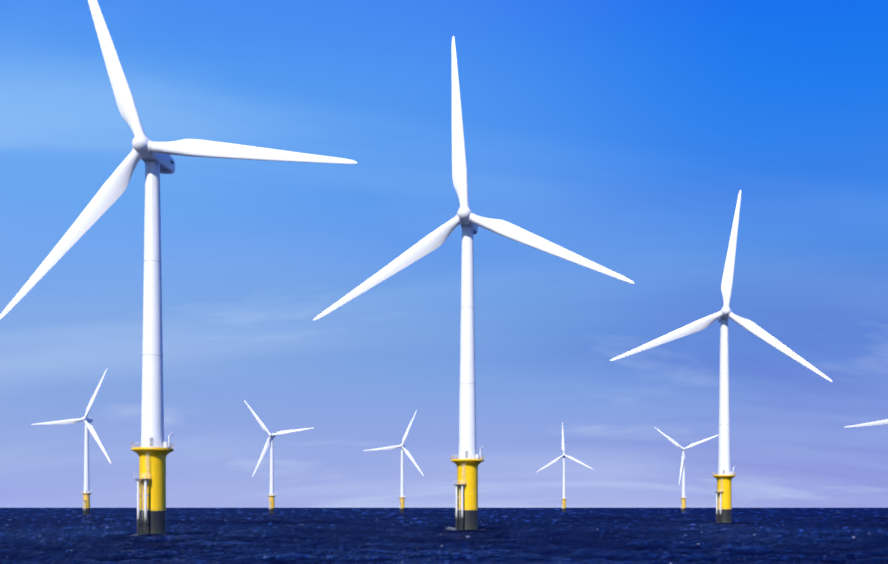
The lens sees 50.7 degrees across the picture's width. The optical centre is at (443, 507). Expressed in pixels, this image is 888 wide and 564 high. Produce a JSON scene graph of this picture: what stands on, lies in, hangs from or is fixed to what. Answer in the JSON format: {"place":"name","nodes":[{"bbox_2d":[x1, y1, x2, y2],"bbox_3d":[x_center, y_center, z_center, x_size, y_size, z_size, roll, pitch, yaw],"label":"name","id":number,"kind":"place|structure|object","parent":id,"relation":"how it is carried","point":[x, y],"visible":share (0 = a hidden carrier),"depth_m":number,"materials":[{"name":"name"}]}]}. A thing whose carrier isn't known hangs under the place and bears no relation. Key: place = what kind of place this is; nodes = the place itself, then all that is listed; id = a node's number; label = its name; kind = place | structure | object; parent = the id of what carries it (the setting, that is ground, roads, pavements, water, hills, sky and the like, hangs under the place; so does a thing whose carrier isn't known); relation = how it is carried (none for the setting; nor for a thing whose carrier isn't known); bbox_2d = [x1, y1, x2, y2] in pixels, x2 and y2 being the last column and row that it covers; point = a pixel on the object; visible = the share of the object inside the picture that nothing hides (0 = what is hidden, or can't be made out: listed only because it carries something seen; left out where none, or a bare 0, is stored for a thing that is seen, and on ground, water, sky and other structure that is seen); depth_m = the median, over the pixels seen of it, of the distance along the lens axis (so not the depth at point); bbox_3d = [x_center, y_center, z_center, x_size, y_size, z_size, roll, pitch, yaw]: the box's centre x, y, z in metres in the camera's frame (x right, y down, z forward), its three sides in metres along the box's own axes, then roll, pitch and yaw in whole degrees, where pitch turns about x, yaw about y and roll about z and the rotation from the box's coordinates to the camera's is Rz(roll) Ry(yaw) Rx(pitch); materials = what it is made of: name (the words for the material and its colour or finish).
{"place":"outdoors","nodes":[
{"label":"outdoors","id":0,"kind":"place"},
{"bbox_2d":[0,508,887,563],"bbox_3d":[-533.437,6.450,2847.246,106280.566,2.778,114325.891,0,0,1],"label":"sea water","id":1,"kind":"structure","parent":0,"point":[498,536],"depth_m":191.09,"materials":[{"name":"blue liquid"}]},
{"bbox_2d":[31,369,110,514],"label":"turbine","id":2,"kind":"object","parent":1,"relation":"in","point":[86,493],"depth_m":840.41,"materials":[{"name":"metal"}]},
{"bbox_2d":[0,0,356,534],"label":"wind turbine","id":3,"kind":"object","parent":1,"relation":"in","point":[153,450],"visible":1,"depth_m":206.56,"materials":[{"name":"metal"}]},
{"bbox_2d":[244,400,311,512],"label":"turbine","id":4,"kind":"object","parent":1,"relation":"in","point":[271,495],"depth_m":1024.45,"materials":[{"name":"metal"}]},
{"bbox_2d":[364,410,423,511],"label":"turbine","id":5,"kind":"object","parent":1,"relation":"in","point":[402,497],"depth_m":1202.55,"materials":[{"name":"metal"}]},
{"bbox_2d":[313,36,633,529],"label":"wind turbine","id":6,"kind":"object","parent":1,"relation":"in","point":[467,461],"visible":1,"depth_m":254.84,"materials":[{"name":"metal"}]},
{"bbox_2d":[537,422,593,511],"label":"turbine","id":7,"kind":"object","parent":1,"relation":"in","point":[563,498],"depth_m":1407.25,"materials":[{"name":"metal"}]},
{"bbox_2d":[655,427,717,511],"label":"turbine","id":8,"kind":"object","parent":1,"relation":"in","point":[683,498],"depth_m":1269.17,"materials":[{"name":"metal"}]},
{"bbox_2d":[610,190,831,522],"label":"wind turbine","id":9,"kind":"object","parent":1,"relation":"in","point":[724,476],"visible":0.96,"depth_m":379.74,"materials":[{"name":"metal"}]},
{"bbox_2d":[846,419,887,426],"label":"turbine","id":10,"kind":"object","parent":1,"relation":"in","point":[882,422],"depth_m":837.34,"materials":[{"name":"metal"}]},
{"bbox_2d":[0,0,887,507],"label":"sky","id":11,"kind":"structure","parent":0,"point":[625,136],"materials":[{"name":"blue"}]}
]}

